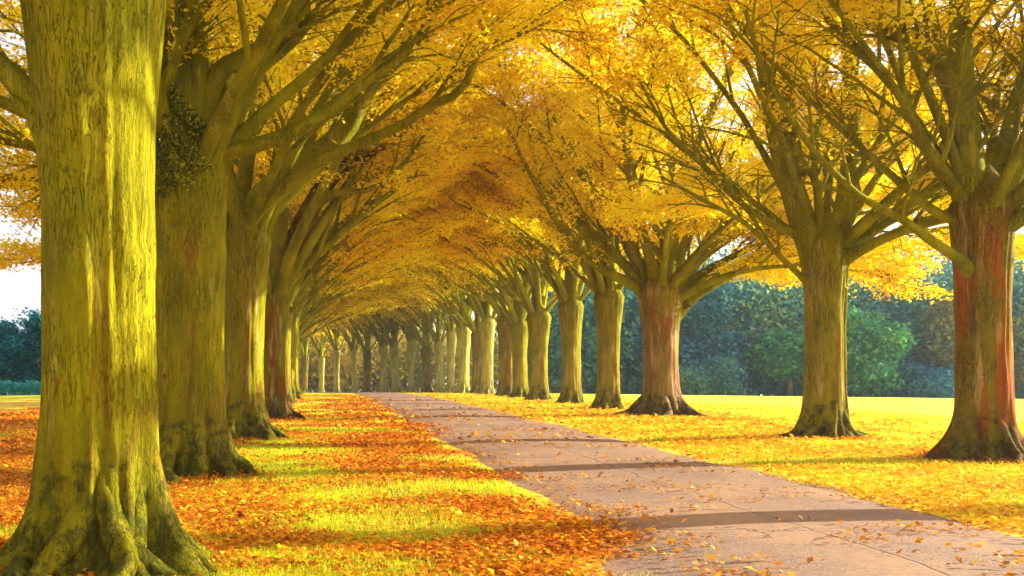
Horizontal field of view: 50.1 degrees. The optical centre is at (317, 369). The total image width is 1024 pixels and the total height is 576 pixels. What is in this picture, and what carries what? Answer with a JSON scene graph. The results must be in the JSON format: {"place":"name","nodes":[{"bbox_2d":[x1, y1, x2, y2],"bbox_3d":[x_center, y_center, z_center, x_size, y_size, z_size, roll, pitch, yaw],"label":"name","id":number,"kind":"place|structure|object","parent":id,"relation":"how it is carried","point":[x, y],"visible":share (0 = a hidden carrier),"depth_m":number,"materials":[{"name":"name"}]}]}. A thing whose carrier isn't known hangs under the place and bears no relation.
{"place":"outdoors","nodes":[
{"label":"outdoors","id":0,"kind":"place"},
{"bbox_2d":[0,392,1023,575],"bbox_3d":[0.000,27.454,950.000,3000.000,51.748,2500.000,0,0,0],"label":"ground","id":1,"kind":"structure","parent":0,"point":[917,406],"depth_m":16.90,"materials":[{"name":"yellow plant"}]},
{"bbox_2d":[0,317,30,395],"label":"distant tree","id":2,"kind":"object","parent":1,"relation":"on","point":[10,329],"visible":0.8,"depth_m":122.16,"materials":[{"name":"green plant"}]},
{"bbox_2d":[0,380,40,395],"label":"hedge","id":3,"kind":"object","parent":1,"relation":"on","point":[23,389],"visible":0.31,"depth_m":115.54,"materials":[{"name":"green plant"}]},
{"bbox_2d":[0,307,40,392],"bbox_3d":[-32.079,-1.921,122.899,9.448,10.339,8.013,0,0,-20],"label":"distant tree","id":4,"kind":"object","parent":1,"relation":"on","point":[28,343],"visible":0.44,"depth_m":120.64,"materials":[{"name":"green plant"}]},
{"bbox_2d":[0,0,222,575],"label":"avenue tree","id":5,"kind":"object","parent":1,"relation":"on","point":[83,98],"visible":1,"depth_m":8.20,"materials":[{"name":"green plant"}]},
{"bbox_2d":[0,0,516,484],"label":"avenue tree","id":6,"kind":"object","parent":1,"relation":"on","point":[204,130],"visible":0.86,"depth_m":15.82,"materials":[{"name":"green plant"}]},
{"bbox_2d":[0,0,577,419],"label":"avenue tree","id":7,"kind":"object","parent":1,"relation":"on","point":[299,247],"visible":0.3,"depth_m":33.96,"materials":[{"name":"yellow plant"}]},
{"bbox_2d":[300,320,328,392],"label":"avenue tree","id":8,"kind":"object","parent":1,"relation":"on","point":[304,354],"visible":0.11,"depth_m":140.66,"materials":[{"name":"plant"}]},
{"bbox_2d":[301,306,335,338],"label":"avenue tree","id":9,"kind":"object","parent":1,"relation":"on","point":[328,309],"visible":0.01,"depth_m":113.78,"materials":[{"name":"yellow plant"}]},
{"bbox_2d":[0,0,645,441],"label":"avenue tree","id":10,"kind":"object","parent":1,"relation":"on","point":[300,164],"visible":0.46,"depth_m":24.09,"materials":[{"name":"yellow plant"}]},
{"bbox_2d":[303,320,358,391],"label":"avenue tree","id":11,"kind":"object","parent":1,"relation":"on","point":[320,349],"visible":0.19,"depth_m":135.67,"materials":[{"name":"yellow plant"}]},
{"bbox_2d":[312,315,350,391],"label":"avenue tree","id":12,"kind":"object","parent":1,"relation":"on","point":[336,347],"visible":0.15,"depth_m":130.65,"materials":[{"name":"plant"}]},
{"bbox_2d":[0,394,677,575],"bbox_3d":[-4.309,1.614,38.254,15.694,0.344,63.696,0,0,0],"label":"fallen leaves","id":13,"kind":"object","parent":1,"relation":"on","point":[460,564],"visible":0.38,"depth_m":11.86,"materials":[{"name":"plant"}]},
{"bbox_2d":[296,235,381,394],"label":"avenue tree","id":14,"kind":"object","parent":1,"relation":"on","point":[308,304],"visible":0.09,"depth_m":73.38,"materials":[{"name":"yellow plant"}]},
{"bbox_2d":[321,304,378,391],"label":"avenue tree","id":15,"kind":"object","parent":1,"relation":"on","point":[353,347],"visible":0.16,"depth_m":125.75,"materials":[{"name":"gold plant"}]},
{"bbox_2d":[301,265,399,335],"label":"avenue tree","id":16,"kind":"object","parent":1,"relation":"on","point":[366,294],"visible":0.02,"depth_m":94.61,"materials":[{"name":"yellow plant"}]},
{"bbox_2d":[323,297,380,391],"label":"avenue tree","id":17,"kind":"object","parent":1,"relation":"on","point":[366,348],"visible":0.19,"depth_m":120.58,"materials":[{"name":"yellow plant"}]},
{"bbox_2d":[291,55,426,398],"bbox_3d":[0.256,-8.090,58.742,20.605,20.065,17.833,2,0,-17],"label":"avenue tree","id":18,"kind":"object","parent":1,"relation":"on","point":[296,313],"visible":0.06,"depth_m":57.56,"materials":[{"name":"yellow plant"}]},
{"bbox_2d":[298,242,430,392],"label":"avenue tree","id":19,"kind":"object","parent":1,"relation":"on","point":[376,304],"visible":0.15,"depth_m":81.66,"materials":[{"name":"plant"}]},
{"bbox_2d":[299,228,431,324],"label":"avenue tree","id":20,"kind":"object","parent":1,"relation":"on","point":[368,281],"visible":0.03,"depth_m":65.95,"materials":[{"name":"yellow plant"}]},
{"bbox_2d":[334,289,406,391],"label":"avenue tree","id":21,"kind":"object","parent":1,"relation":"on","point":[383,347],"visible":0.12,"depth_m":115.76,"materials":[{"name":"gold plant"}]},
{"bbox_2d":[172,5,573,408],"bbox_3d":[0.256,-7.585,41.994,19.720,18.887,17.084,0,0,0],"label":"avenue tree","id":22,"kind":"object","parent":1,"relation":"on","point":[483,73],"visible":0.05,"depth_m":38.39,"materials":[{"name":"yellow plant"}]},
{"bbox_2d":[333,289,415,391],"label":"avenue tree","id":23,"kind":"object","parent":1,"relation":"on","point":[392,342],"visible":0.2,"depth_m":110.67,"materials":[{"name":"gold plant"}]},
{"bbox_2d":[366,287,433,392],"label":"avenue tree","id":24,"kind":"object","parent":1,"relation":"on","point":[410,339],"visible":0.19,"depth_m":105.75,"materials":[{"name":"yellow plant"}]},
{"bbox_2d":[286,41,525,403],"bbox_3d":[0.589,-7.582,50.127,18.804,18.871,15.520,0,0,0],"label":"avenue tree","id":25,"kind":"object","parent":1,"relation":"on","point":[445,221],"visible":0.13,"depth_m":49.05,"materials":[{"name":"yellow plant"}]},
{"bbox_2d":[347,267,472,392],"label":"avenue tree","id":26,"kind":"object","parent":1,"relation":"on","point":[425,344],"visible":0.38,"depth_m":100.39,"materials":[{"name":"gold plant"}]},
{"bbox_2d":[369,267,473,392],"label":"avenue tree","id":27,"kind":"object","parent":1,"relation":"on","point":[438,339],"visible":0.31,"depth_m":95.33,"materials":[{"name":"gold plant"}]},
{"bbox_2d":[392,267,482,392],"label":"avenue tree","id":28,"kind":"object","parent":1,"relation":"on","point":[449,327],"visible":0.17,"depth_m":89.94,"materials":[{"name":"yellow plant"}]},
{"bbox_2d":[300,315,592,393],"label":"woodland","id":29,"kind":"object","parent":1,"relation":"on","point":[344,374],"visible":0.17,"depth_m":162.94,"materials":[{"name":"brown plant"}]},
{"bbox_2d":[359,229,581,393],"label":"avenue tree","id":30,"kind":"object","parent":1,"relation":"on","point":[464,317],"visible":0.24,"depth_m":78.53,"materials":[{"name":"yellow plant"}]},
{"bbox_2d":[387,251,564,392],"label":"avenue tree","id":31,"kind":"object","parent":1,"relation":"on","point":[463,333],"visible":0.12,"depth_m":84.29,"materials":[{"name":"plant"}]},
{"bbox_2d":[422,97,557,394],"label":"avenue tree","id":32,"kind":"object","parent":1,"relation":"on","point":[487,327],"visible":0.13,"depth_m":72.73,"materials":[{"name":"plant"}]},
{"bbox_2d":[387,178,629,395],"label":"avenue tree","id":33,"kind":"object","parent":1,"relation":"on","point":[505,380],"visible":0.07,"depth_m":66.61,"materials":[{"name":"plant"}]},
{"bbox_2d":[366,207,656,397],"bbox_3d":[9.427,-6.753,61.827,20.480,17.334,17.705,-2,2,-12],"label":"avenue tree","id":34,"kind":"object","parent":1,"relation":"on","point":[517,319],"visible":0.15,"depth_m":61.13,"materials":[{"name":"yellow plant"}]},
{"bbox_2d":[0,392,1023,575],"bbox_3d":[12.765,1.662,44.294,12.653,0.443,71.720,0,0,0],"label":"fallen leaves","id":35,"kind":"object","parent":1,"relation":"on","point":[720,439],"visible":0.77,"depth_m":21.03,"materials":[{"name":"yellow plant"}]},
{"bbox_2d":[392,95,661,400],"bbox_3d":[10.650,-6.750,55.953,20.318,17.272,16.736,0,0,-2],"label":"avenue tree","id":36,"kind":"object","parent":1,"relation":"on","point":[539,317],"visible":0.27,"depth_m":55.33,"materials":[{"name":"yellow plant"}]},
{"bbox_2d":[382,2,750,409],"bbox_3d":[10.885,-7.108,43.367,19.596,17.928,16.171,0,0,-12],"label":"avenue tree","id":37,"kind":"object","parent":1,"relation":"on","point":[608,299],"visible":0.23,"depth_m":42.79,"materials":[{"name":"yellow plant"}]},
{"bbox_2d":[419,10,725,402],"bbox_3d":[9.767,-7.746,50.642,20.649,19.190,18.260,0,0,0],"label":"avenue tree","id":38,"kind":"object","parent":1,"relation":"on","point":[568,289],"visible":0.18,"depth_m":49.26,"materials":[{"name":"yellow plant"}]},
{"bbox_2d":[581,293,680,383],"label":"background tree","id":39,"kind":"object","parent":1,"relation":"on","point":[633,305],"visible":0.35,"depth_m":99.68,"materials":[{"name":"green plant"}]},
{"bbox_2d":[401,0,952,416],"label":"avenue tree","id":40,"kind":"object","parent":1,"relation":"on","point":[668,288],"visible":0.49,"depth_m":35.22,"materials":[{"name":"yellow plant"}]},
{"bbox_2d":[678,354,756,394],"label":"shrub","id":41,"kind":"object","parent":1,"relation":"on","point":[692,382],"visible":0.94,"depth_m":91.35,"materials":[{"name":"green leaf"}]},
{"bbox_2d":[678,281,768,386],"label":"background tree","id":42,"kind":"object","parent":1,"relation":"on","point":[705,317],"visible":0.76,"depth_m":97.13,"materials":[{"name":"blue-green leaf"},{"name":"pale bark"}]},
{"bbox_2d":[491,191,1023,398],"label":"woodland","id":43,"kind":"object","parent":1,"relation":"on","point":[773,307],"visible":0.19,"depth_m":99.97,"materials":[{"name":"green plant"}]},
{"bbox_2d":[498,0,1023,438],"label":"avenue tree","id":44,"kind":"object","parent":1,"relation":"on","point":[832,246],"visible":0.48,"depth_m":24.67,"materials":[{"name":"yellow plant"}]},
{"bbox_2d":[742,325,803,395],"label":"background tree","id":45,"kind":"object","parent":1,"relation":"on","point":[785,364],"visible":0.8,"depth_m":95.08,"materials":[{"name":"green plant"}]},
{"bbox_2d":[651,0,1023,463],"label":"avenue tree","id":46,"kind":"object","parent":1,"relation":"on","point":[983,217],"visible":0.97,"depth_m":18.67,"materials":[{"name":"yellow plant"}]},
{"bbox_2d":[846,299,919,396],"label":"background tree","id":47,"kind":"object","parent":1,"relation":"on","point":[874,347],"visible":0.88,"depth_m":91.99,"materials":[{"name":"green plant"}]},
{"bbox_2d":[888,359,953,397],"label":"shrub","id":48,"kind":"object","parent":1,"relation":"on","point":[921,381],"visible":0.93,"depth_m":91.86,"materials":[{"name":"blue plant"}]},
{"bbox_2d":[912,288,954,396],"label":"background tree","id":49,"kind":"object","parent":1,"relation":"on","point":[937,343],"visible":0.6,"depth_m":95.61,"materials":[{"name":"green plant"}]},
{"bbox_2d":[1012,310,1023,385],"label":"background tree","id":50,"kind":"object","parent":1,"relation":"on","point":[1017,323],"visible":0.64,"depth_m":95.51,"materials":[{"name":"green plant"}]},
{"bbox_2d":[0,0,1023,394],"label":"sky","id":51,"kind":"structure","parent":0,"point":[21,289],"materials":[{"name":"white"}]},
{"bbox_2d":[304,392,1023,575],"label":"path","id":52,"kind":"structure","parent":0,"point":[759,527],"depth_m":11.63,"materials":[{"name":"concrete"}]},
{"bbox_2d":[365,396,1023,575],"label":"fallen leaves","id":53,"kind":"object","parent":52,"relation":"on","point":[711,557],"visible":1,"depth_m":11.80,"materials":[{"name":"orange plant"}]},
{"bbox_2d":[475,402,1023,514],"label":"grass","id":54,"kind":"structure","parent":0,"point":[871,416],"depth_m":23.48,"materials":[{"name":"yellow plant"}]}
]}

